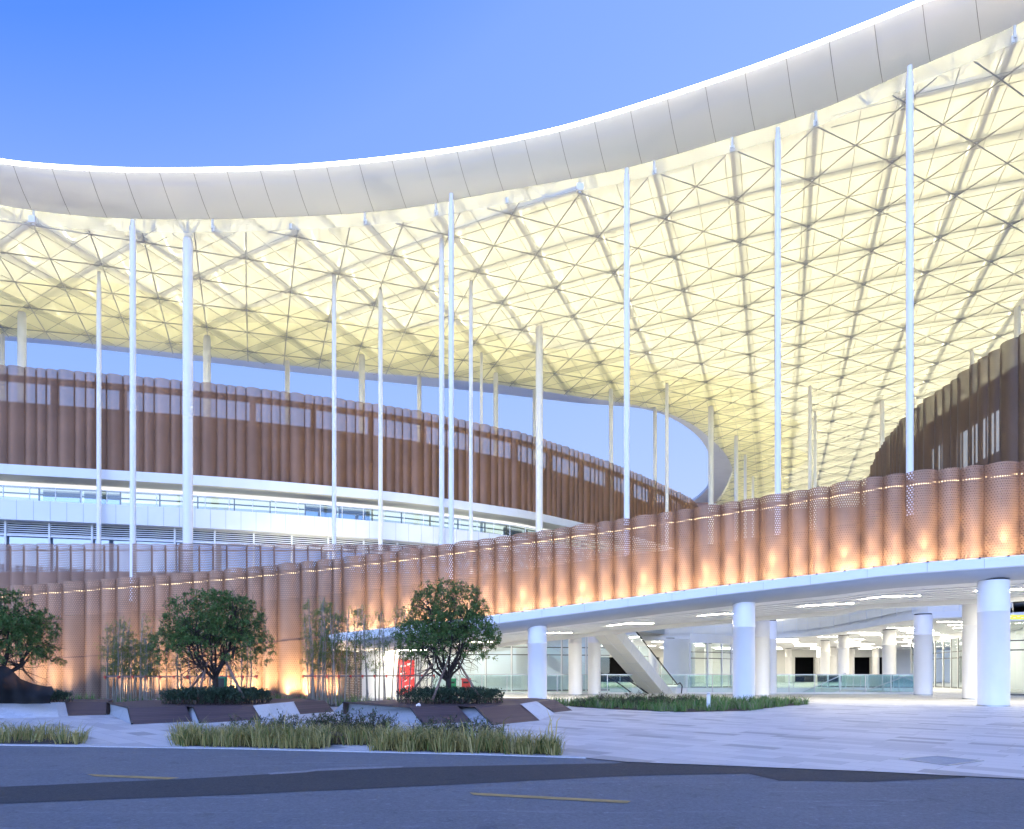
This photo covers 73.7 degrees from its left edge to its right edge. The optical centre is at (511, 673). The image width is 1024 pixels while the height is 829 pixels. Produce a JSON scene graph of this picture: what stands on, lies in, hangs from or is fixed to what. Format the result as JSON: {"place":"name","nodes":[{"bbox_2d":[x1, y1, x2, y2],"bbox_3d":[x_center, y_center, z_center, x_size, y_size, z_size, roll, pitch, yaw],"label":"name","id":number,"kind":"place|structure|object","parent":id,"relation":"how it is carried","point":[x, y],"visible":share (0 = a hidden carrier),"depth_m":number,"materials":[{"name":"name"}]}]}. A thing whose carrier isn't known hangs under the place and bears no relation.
{"place":"outdoors","nodes":[
{"label":"outdoors","id":0,"kind":"place"},
{"bbox_2d":[0,699,112,717],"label":"seating island","id":1,"kind":"structure","parent":0,"point":[78,707],"depth_m":22.78,"materials":[{"name":"stone"}]},
{"bbox_2d":[0,666,53,703],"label":"shade net","id":2,"kind":"object","parent":1,"relation":"on","point":[15,688],"visible":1,"depth_m":22.15,"materials":[{"name":"black fabric"}]},
{"bbox_2d":[0,588,66,684],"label":"ornamental tree","id":3,"kind":"object","parent":1,"relation":"on","point":[23,628],"visible":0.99,"depth_m":23.56,"materials":[{"name":"green plant"}]},
{"bbox_2d":[50,689,74,701],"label":"hedge","id":4,"kind":"object","parent":1,"relation":"on","point":[57,695],"visible":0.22,"depth_m":23.78,"materials":[{"name":"green plant"}]},
{"bbox_2d":[106,698,333,724],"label":"seating island","id":5,"kind":"structure","parent":0,"point":[144,712],"depth_m":20.88,"materials":[{"name":"stone"}]},
{"bbox_2d":[147,580,276,702],"bbox_3d":[-10.145,-1.025,23.205,4.069,4.256,3.981,0,0,0],"label":"ornamental tree","id":6,"kind":"object","parent":5,"relation":"on","point":[215,622],"visible":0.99,"depth_m":22.69,"materials":[{"name":"green plant"}]},
{"bbox_2d":[158,685,274,704],"bbox_3d":[-9.909,0.704,22.884,3.755,0.678,2.637,0,0,0],"label":"hedge","id":7,"kind":"object","parent":5,"relation":"on","point":[205,694],"visible":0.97,"depth_m":22.28,"materials":[{"name":"green plant"}]},
{"bbox_2d":[334,698,571,724],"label":"seating island","id":8,"kind":"structure","parent":0,"point":[518,710],"depth_m":21.03,"materials":[{"name":"stone"}]},
{"bbox_2d":[390,577,501,702],"bbox_3d":[-2.266,-1.141,23.400,3.974,4.489,3.902,0,0,0],"label":"ornamental tree","id":9,"kind":"object","parent":8,"relation":"on","point":[457,629],"visible":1,"depth_m":22.86,"materials":[{"name":"green plant"}]},
{"bbox_2d":[396,685,504,703],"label":"hedge","id":10,"kind":"object","parent":8,"relation":"on","point":[467,694],"visible":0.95,"depth_m":22.79,"materials":[{"name":"green plant"}]},
{"bbox_2d":[0,0,915,559],"label":"sky","id":11,"kind":"structure","parent":0,"point":[102,83],"materials":[{"name":"blue"}]},
{"bbox_2d":[0,746,1023,828],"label":"road","id":12,"kind":"structure","parent":0,"point":[722,801],"depth_m":7.54,"materials":[{"name":"grey asphalt"}]},
{"bbox_2d":[0,762,964,803],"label":"road patch","id":13,"kind":"object","parent":12,"relation":"on","point":[339,780],"visible":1,"depth_m":9.16,"materials":[{"name":"grey asphalt"}]},
{"bbox_2d":[269,766,402,773],"bbox_3d":[-2.555,1.406,10.040,1.956,0.001,0.354,0,0,-22],"label":"road scar","id":14,"kind":"object","parent":13,"relation":"on","point":[325,769],"visible":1,"depth_m":10.12},
{"bbox_2d":[470,792,629,802],"bbox_3d":[0.385,1.406,7.741,1.896,0.001,0.152,0,0,16],"label":"road marking","id":15,"kind":"object","parent":12,"relation":"on","point":[565,798],"visible":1,"depth_m":7.75,"materials":[{"name":"yellow paint"}]},
{"bbox_2d":[0,682,1023,778],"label":"plaza","id":16,"kind":"structure","parent":0,"point":[871,732],"depth_m":16.23,"materials":[{"name":"grey concrete"}]},
{"bbox_2d":[0,736,80,743],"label":"planting bed","id":17,"kind":"object","parent":16,"relation":"on","point":[48,741],"visible":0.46,"depth_m":13.96,"materials":[{"name":"green plant"}]},
{"bbox_2d":[0,717,97,744],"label":"ornamental grass","id":18,"kind":"structure","parent":17,"relation":"on","point":[23,733],"depth_m":14.11,"materials":[{"name":"plant"}]},
{"bbox_2d":[125,700,347,706],"bbox_3d":[-16.800,1.388,32.450,24.400,0.001,8.300,0,0,0],"label":"planting bed","id":19,"kind":"object","parent":16,"relation":"on","point":[332,705],"depth_m":30.67,"materials":[{"name":"soil"}]},
{"bbox_2d":[94,639,116,698],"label":"bamboo","id":20,"kind":"object","parent":19,"relation":"on","point":[107,673],"visible":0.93,"depth_m":29.67,"materials":[{"name":"plant"}]},
{"bbox_2d":[104,619,130,701],"bbox_3d":[-17.143,-0.474,29.835,0.995,3.850,1.024,0,0,0],"label":"bamboo","id":21,"kind":"object","parent":19,"relation":"on","point":[121,650],"visible":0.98,"depth_m":29.71,"materials":[{"name":"plant"}]},
{"bbox_2d":[108,616,134,701],"bbox_3d":[-17.443,-0.594,30.548,1.286,4.104,1.206,0,0,-12],"label":"bamboo","id":22,"kind":"object","parent":19,"relation":"on","point":[121,663],"visible":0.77,"depth_m":30.52,"materials":[{"name":"plant"}]},
{"bbox_2d":[120,640,141,700],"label":"bamboo","id":23,"kind":"object","parent":19,"relation":"on","point":[131,668],"visible":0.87,"depth_m":30.07,"materials":[{"name":"plant"}]},
{"bbox_2d":[133,613,153,700],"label":"bamboo","id":24,"kind":"object","parent":19,"relation":"on","point":[147,653],"visible":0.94,"depth_m":29.45,"materials":[{"name":"plant"}]},
{"bbox_2d":[137,632,154,699],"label":"bamboo","id":25,"kind":"object","parent":19,"relation":"on","point":[151,673],"visible":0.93,"depth_m":29.29,"materials":[{"name":"plant"}]},
{"bbox_2d":[104,675,257,679],"bbox_3d":[-14.209,0.166,29.346,6.584,0.176,0.192,0,0,0],"label":"tie rail","id":26,"kind":"object","parent":25,"relation":"attached to","point":[174,677],"visible":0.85,"depth_m":29.28,"materials":[{"name":"brown wood"}]},
{"bbox_2d":[61,689,403,705],"bbox_3d":[-16.958,1.075,32.438,24.296,0.650,8.917,0,0,0],"label":"ground cover","id":27,"kind":"object","parent":19,"relation":"on","point":[352,699],"visible":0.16,"depth_m":32.15,"materials":[{"name":"green plant"}]},
{"bbox_2d":[300,615,320,698],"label":"bamboo","id":28,"kind":"object","parent":19,"relation":"on","point":[316,663],"visible":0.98,"depth_m":29.48,"materials":[{"name":"plant"}]},
{"bbox_2d":[300,599,320,699],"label":"bamboo","id":29,"kind":"object","parent":19,"relation":"on","point":[307,605],"visible":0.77,"depth_m":30.34,"materials":[{"name":"plant"}]},
{"bbox_2d":[310,597,337,700],"bbox_3d":[-8.168,-0.930,29.480,1.209,4.779,0.936,0,0,15],"label":"bamboo","id":30,"kind":"object","parent":19,"relation":"on","point":[326,606],"visible":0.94,"depth_m":29.42,"materials":[{"name":"plant"}]},
{"bbox_2d":[322,606,344,705],"bbox_3d":[-7.661,-0.796,29.384,0.882,4.504,1.139,0,0,8],"label":"bamboo","id":31,"kind":"object","parent":19,"relation":"on","point":[327,611],"visible":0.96,"depth_m":29.27,"materials":[{"name":"plant"}]},
{"bbox_2d":[302,674,433,678],"bbox_3d":[-6.155,0.135,29.346,5.702,0.196,0.192,0,0,0],"label":"tie rail","id":32,"kind":"object","parent":31,"relation":"attached to","point":[327,676],"visible":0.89,"depth_m":29.28,"materials":[{"name":"brown wood"}]},
{"bbox_2d":[337,606,359,701],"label":"bamboo","id":33,"kind":"object","parent":19,"relation":"on","point":[346,639],"visible":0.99,"depth_m":29.03,"materials":[{"name":"plant"}]},
{"bbox_2d":[356,619,374,700],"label":"bamboo","id":34,"kind":"object","parent":19,"relation":"on","point":[364,654],"visible":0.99,"depth_m":29.56,"materials":[{"name":"plant"}]},
{"bbox_2d":[221,708,336,731],"bbox_3d":[-5.130,1.086,15.025,2.662,0.634,1.308,0,0,0],"label":"shrub","id":35,"kind":"object","parent":16,"relation":"on","point":[279,719],"visible":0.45,"depth_m":15.02,"materials":[{"name":"green plant"}]},
{"bbox_2d":[190,741,369,748],"bbox_3d":[-4.715,1.388,13.767,5.384,0.001,1.859,0,0,10],"label":"planting bed","id":36,"kind":"object","parent":16,"relation":"on","point":[277,745],"visible":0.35,"depth_m":13.18,"materials":[{"name":"green plant"}]},
{"bbox_2d":[158,708,569,755],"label":"ornamental grass","id":37,"kind":"structure","parent":36,"relation":"on","point":[403,740],"depth_m":12.86,"materials":[{"name":"plant"}]},
{"bbox_2d":[305,706,399,731],"bbox_3d":[-3.452,1.038,14.655,2.196,0.730,1.347,0,0,0],"label":"shrub","id":38,"kind":"object","parent":16,"relation":"on","point":[346,718],"visible":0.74,"depth_m":14.60,"materials":[{"name":"green plant"}]},
{"bbox_2d":[347,651,431,697],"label":"lobby wall","id":39,"kind":"structure","parent":16,"relation":"on","point":[371,680],"depth_m":40.29,"materials":[{"name":"white paint"}]},
{"bbox_2d":[398,659,413,695],"bbox_3d":[-6.430,0.254,41.766,0.300,2.273,1.706,0,0,26],"label":"banner","id":40,"kind":"object","parent":16,"relation":"on","point":[407,667],"visible":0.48,"depth_m":41.82,"materials":[{"name":"red fabric"}]},
{"bbox_2d":[406,714,505,735],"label":"shrub","id":41,"kind":"object","parent":16,"relation":"on","point":[447,727],"visible":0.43,"depth_m":13.81,"materials":[{"name":"green plant"}]},
{"bbox_2d":[0,461,1023,699],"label":"wall","id":42,"kind":"structure","parent":16,"relation":"on","point":[885,542],"depth_m":34.42,"materials":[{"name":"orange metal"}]},
{"bbox_2d":[906,64,913,515],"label":"roof column","id":43,"kind":"structure","parent":42,"relation":"on","point":[909,272],"depth_m":34.58,"materials":[{"name":"metal"}]},
{"bbox_2d":[432,637,609,690],"bbox_3d":[0.500,-1.245,56.262,14.570,5.290,4.377,0,0,-12],"label":"shopfront","id":44,"kind":"object","parent":16,"relation":"on","point":[512,660],"visible":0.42,"depth_m":57.96,"materials":[{"name":"clear glass"}]},
{"bbox_2d":[435,674,632,693],"bbox_3d":[1.387,0.723,47.600,14.025,1.355,0.140,0,0,0],"label":"glass railing","id":45,"kind":"object","parent":16,"relation":"on","point":[557,692],"visible":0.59,"depth_m":47.57,"materials":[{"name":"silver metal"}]},
{"bbox_2d":[528,626,546,698],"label":"round column","id":46,"kind":"structure","parent":16,"relation":"on","point":[537,661],"depth_m":34.77,"materials":[{"name":"paint"}]},
{"bbox_2d":[568,638,581,694],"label":"round column","id":47,"kind":"structure","parent":16,"relation":"on","point":[575,666],"depth_m":44.12,"materials":[{"name":"paint"}]},
{"bbox_2d":[588,636,600,694],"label":"round column","id":48,"kind":"structure","parent":16,"relation":"on","point":[594,665],"depth_m":45.23,"materials":[{"name":"paint"}]},
{"bbox_2d":[595,632,682,693],"bbox_3d":[9.038,-0.762,48.099,1.570,6.718,11.355,0,0,37],"label":"escalator","id":49,"kind":"object","parent":16,"relation":"on","point":[634,655],"visible":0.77,"depth_m":47.13,"materials":[{"name":"white paint"}]},
{"bbox_2d":[663,633,732,687],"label":"shopfront","id":50,"kind":"object","parent":16,"relation":"on","point":[679,656],"visible":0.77,"depth_m":69.99,"materials":[{"name":"white glass"}]},
{"bbox_2d":[601,674,815,688],"bbox_3d":[16.087,0.723,63.500,24.225,1.355,0.140,0,0,0],"label":"glass railing","id":51,"kind":"object","parent":16,"relation":"on","point":[710,688],"visible":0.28,"depth_m":63.43,"materials":[{"name":"silver metal"}]},
{"bbox_2d":[705,643,712,684],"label":"round column","id":52,"kind":"structure","parent":16,"relation":"on","point":[709,664],"depth_m":87.53,"materials":[{"name":"paint"}]},
{"bbox_2d":[755,620,769,695],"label":"round column","id":53,"kind":"structure","parent":16,"relation":"on","point":[762,657],"depth_m":42.12,"materials":[{"name":"paint"}]},
{"bbox_2d":[770,620,776,694],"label":"round column","id":54,"kind":"structure","parent":16,"relation":"on","point":[773,657],"depth_m":45.70,"materials":[{"name":"paint"}]},
{"bbox_2d":[601,650,949,681],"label":"hall back wall","id":55,"kind":"structure","parent":16,"relation":"on","point":[803,661],"depth_m":112.20,"materials":[{"name":"white paint"}]},
{"bbox_2d":[13,602,1023,649],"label":"platform slab","id":56,"kind":"structure","parent":55,"relation":"on","point":[868,626],"depth_m":69.05,"materials":[{"name":"white paint"}]},
{"bbox_2d":[96,271,100,571],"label":"roof column","id":57,"kind":"structure","parent":56,"relation":"on","point":[98,413],"depth_m":48.29,"materials":[{"name":"metal"}]},
{"bbox_2d":[129,219,135,601],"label":"roof column","id":58,"kind":"structure","parent":56,"relation":"on","point":[132,383],"depth_m":43.62,"materials":[{"name":"metal"}]},
{"bbox_2d":[177,219,201,571],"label":"roof column","id":59,"kind":"structure","parent":56,"relation":"on","point":[187,389],"depth_m":44.90,"materials":[{"name":"metal"}]},
{"bbox_2d":[0,0,1023,511],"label":"canopy roof","id":60,"kind":"structure","parent":59,"relation":"on","point":[538,228],"depth_m":48.03,"materials":[{"name":"white"}]},
{"bbox_2d":[17,311,26,366],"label":"roof column","id":61,"kind":"structure","parent":60,"relation":"attached to","point":[21,339],"depth_m":52.91,"materials":[{"name":"metal"}]},
{"bbox_2d":[203,335,210,382],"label":"roof column","id":62,"kind":"structure","parent":60,"relation":"attached to","point":[206,358],"depth_m":57.62,"materials":[{"name":"metal"}]},
{"bbox_2d":[359,354,364,402],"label":"roof column","id":63,"kind":"structure","parent":60,"relation":"attached to","point":[361,377],"depth_m":62.12,"materials":[{"name":"metal"}]},
{"bbox_2d":[493,372,497,426],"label":"roof column","id":64,"kind":"structure","parent":60,"relation":"attached to","point":[495,399],"depth_m":66.99,"materials":[{"name":"metal"}]},
{"bbox_2d":[665,383,668,629],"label":"roof column","id":65,"kind":"structure","parent":60,"relation":"attached to","point":[666,447],"depth_m":71.15,"materials":[{"name":"metal"}]},
{"bbox_2d":[1014,306,1020,337],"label":"roof column","id":66,"kind":"structure","parent":60,"relation":"attached to","point":[1017,321],"depth_m":58.27,"materials":[{"name":"metal"}]},
{"bbox_2d":[0,543,648,614],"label":"platform parapet","id":67,"kind":"structure","parent":56,"relation":"on","point":[10,577],"depth_m":43.73,"materials":[{"name":"orange metal"}]},
{"bbox_2d":[332,274,335,560],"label":"roof column","id":68,"kind":"structure","parent":56,"relation":"on","point":[334,409],"depth_m":49.65,"materials":[{"name":"metal"}]},
{"bbox_2d":[0,364,698,573],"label":"drum building","id":69,"kind":"structure","parent":56,"relation":"on","point":[262,466],"depth_m":52.36,"materials":[{"name":"orange metal"}]},
{"bbox_2d":[38,488,79,502],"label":"window","id":70,"kind":"structure","parent":69,"relation":"in","point":[61,496],"depth_m":51.55,"materials":[{"name":"blue glass"}]},
{"bbox_2d":[80,490,119,504],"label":"window","id":71,"kind":"structure","parent":69,"relation":"in","point":[89,497],"depth_m":52.10,"materials":[{"name":"blue glass"}]},
{"bbox_2d":[305,504,337,517],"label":"window","id":72,"kind":"structure","parent":69,"relation":"in","point":[309,510],"depth_m":56.36,"materials":[{"name":"blue glass"}]},
{"bbox_2d":[338,507,370,520],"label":"window","id":73,"kind":"structure","parent":69,"relation":"in","point":[347,513],"depth_m":57.36,"materials":[{"name":"blue glass"}]},
{"bbox_2d":[609,389,612,550],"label":"roof column","id":74,"kind":"structure","parent":69,"relation":"on","point":[610,425],"depth_m":71.98,"materials":[{"name":"metal"}]},
{"bbox_2d":[653,407,656,480],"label":"roof column","id":75,"kind":"structure","parent":69,"relation":"on","point":[655,444],"depth_m":77.44,"materials":[{"name":"metal"}]},
{"bbox_2d":[378,287,382,562],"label":"roof column","id":76,"kind":"structure","parent":56,"relation":"on","point":[380,416],"depth_m":51.70,"materials":[{"name":"metal"}]},
{"bbox_2d":[425,201,460,566],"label":"roof column","id":77,"kind":"structure","parent":56,"relation":"on","point":[441,390],"depth_m":46.15,"materials":[{"name":"metal"}]},
{"bbox_2d":[449,193,453,578],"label":"roof column","id":78,"kind":"structure","parent":56,"relation":"on","point":[451,371],"depth_m":42.41,"materials":[{"name":"metal"}]},
{"bbox_2d":[469,280,472,539],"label":"roof column","id":79,"kind":"structure","parent":56,"relation":"on","point":[470,410],"depth_m":51.25,"materials":[{"name":"metal"}]},
{"bbox_2d":[480,352,482,531],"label":"roof column","id":80,"kind":"structure","parent":56,"relation":"on","point":[481,397],"depth_m":62.70,"materials":[{"name":"metal"}]},
{"bbox_2d":[536,325,542,558],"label":"roof column","id":81,"kind":"structure","parent":56,"relation":"on","point":[539,427],"depth_m":58.22,"materials":[{"name":"metal"}]},
{"bbox_2d":[624,168,629,555],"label":"roof column","id":82,"kind":"structure","parent":56,"relation":"on","point":[626,346],"depth_m":40.88,"materials":[{"name":"metal"}]},
{"bbox_2d":[708,405,713,543],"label":"roof column","id":83,"kind":"structure","parent":56,"relation":"on","point":[710,455],"depth_m":77.78,"materials":[{"name":"metal"}]},
{"bbox_2d":[734,435,737,540],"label":"roof column","id":84,"kind":"structure","parent":56,"relation":"on","point":[735,467],"depth_m":88.23,"materials":[{"name":"metal"}]},
{"bbox_2d":[775,126,780,534],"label":"roof column","id":85,"kind":"structure","parent":56,"relation":"on","point":[777,312],"depth_m":38.23,"materials":[{"name":"metal"}]},
{"bbox_2d":[808,386,811,529],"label":"roof column","id":86,"kind":"structure","parent":56,"relation":"on","point":[809,437],"depth_m":73.36,"materials":[{"name":"metal"}]},
{"bbox_2d":[814,411,816,528],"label":"roof column","id":87,"kind":"structure","parent":56,"relation":"on","point":[815,449],"depth_m":80.98,"materials":[{"name":"metal"}]},
{"bbox_2d":[880,399,883,447],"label":"roof column","id":88,"kind":"structure","parent":56,"relation":"on","point":[881,421],"depth_m":78.03,"materials":[{"name":"metal"}]},
{"bbox_2d":[785,648,791,682],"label":"round column","id":89,"kind":"structure","parent":16,"relation":"on","point":[788,660],"depth_m":105.62,"materials":[{"name":"paint"}]},
{"bbox_2d":[687,674,913,693],"bbox_3d":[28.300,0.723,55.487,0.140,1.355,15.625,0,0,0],"label":"glass railing","id":90,"kind":"object","parent":16,"relation":"on","point":[905,683],"visible":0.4,"depth_m":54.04,"materials":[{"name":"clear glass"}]},
{"bbox_2d":[820,640,829,673],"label":"round column","id":91,"kind":"structure","parent":16,"relation":"on","point":[824,656],"depth_m":79.56,"materials":[{"name":"paint"}]},
{"bbox_2d":[830,647,836,673],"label":"round column","id":92,"kind":"structure","parent":16,"relation":"on","point":[833,660],"depth_m":99.60,"materials":[{"name":"paint"}]},
{"bbox_2d":[837,635,848,673],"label":"round column","id":93,"kind":"structure","parent":16,"relation":"on","point":[842,654],"depth_m":69.07,"materials":[{"name":"paint"}]},
{"bbox_2d":[872,648,878,673],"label":"round column","id":94,"kind":"structure","parent":16,"relation":"on","point":[875,660],"depth_m":103.59,"materials":[{"name":"paint"}]},
{"bbox_2d":[882,629,895,673],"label":"round column","id":95,"kind":"structure","parent":16,"relation":"on","point":[888,651],"depth_m":60.04,"materials":[{"name":"paint"}]},
{"bbox_2d":[913,613,932,694],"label":"round column","id":96,"kind":"structure","parent":16,"relation":"on","point":[923,653],"depth_m":44.35,"materials":[{"name":"paint"}]},
{"bbox_2d":[899,755,983,765],"bbox_3d":[6.906,1.393,11.012,1.125,0.006,0.879,0,0,-28],"label":"access hatch","id":97,"kind":"object","parent":16,"relation":"on","point":[941,760],"visible":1,"depth_m":10.97,"materials":[{"name":"grey concrete"}]},
{"bbox_2d":[911,612,1023,695],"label":"shopfront","id":98,"kind":"object","parent":16,"relation":"on","point":[1016,659],"visible":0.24,"depth_m":64.42,"materials":[{"name":"white glass"}]},
{"bbox_2d":[962,604,976,699],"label":"round column","id":99,"kind":"structure","parent":16,"relation":"on","point":[969,651],"depth_m":37.09,"materials":[{"name":"paint"}]},
{"bbox_2d":[976,577,1010,706],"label":"round column","id":100,"kind":"structure","parent":16,"relation":"on","point":[993,641],"depth_m":28.93,"materials":[{"name":"paint"}]},
{"bbox_2d":[546,690,810,711],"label":"lawn grass","id":101,"kind":"structure","parent":0,"point":[722,703],"depth_m":27.81,"materials":[{"name":"green plant"}]},
{"bbox_2d":[732,602,754,699],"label":"round column","id":102,"kind":"structure","parent":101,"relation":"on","point":[743,627],"depth_m":32.75,"materials":[{"name":"paint"}]},
{"bbox_2d":[550,689,868,693],"bbox_3d":[15.500,3.502,55.500,25.000,4.195,15.000,0,0,0],"label":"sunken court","id":103,"kind":"object","parent":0,"point":[678,691],"visible":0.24,"depth_m":63.00,"materials":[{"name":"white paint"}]},
{"bbox_2d":[586,689,1023,779],"bbox_3d":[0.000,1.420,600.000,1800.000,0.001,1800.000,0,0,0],"label":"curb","id":104,"kind":"structure","parent":0,"point":[811,769],"depth_m":10.11,"materials":[{"name":"grey concrete"}]},
{"bbox_2d":[0,744,586,757],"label":"kerb","id":105,"kind":"structure","parent":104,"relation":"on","point":[298,750],"depth_m":12.56,"materials":[{"name":"concrete"}]},
{"bbox_2d":[695,502,949,649],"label":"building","id":106,"kind":"structure","parent":0,"point":[701,503],"depth_m":132.00,"materials":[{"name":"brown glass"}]},
{"bbox_2d":[865,333,1023,603],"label":"drum building","id":107,"kind":"structure","parent":0,"point":[973,414],"depth_m":47.80,"materials":[{"name":"brown metal"}]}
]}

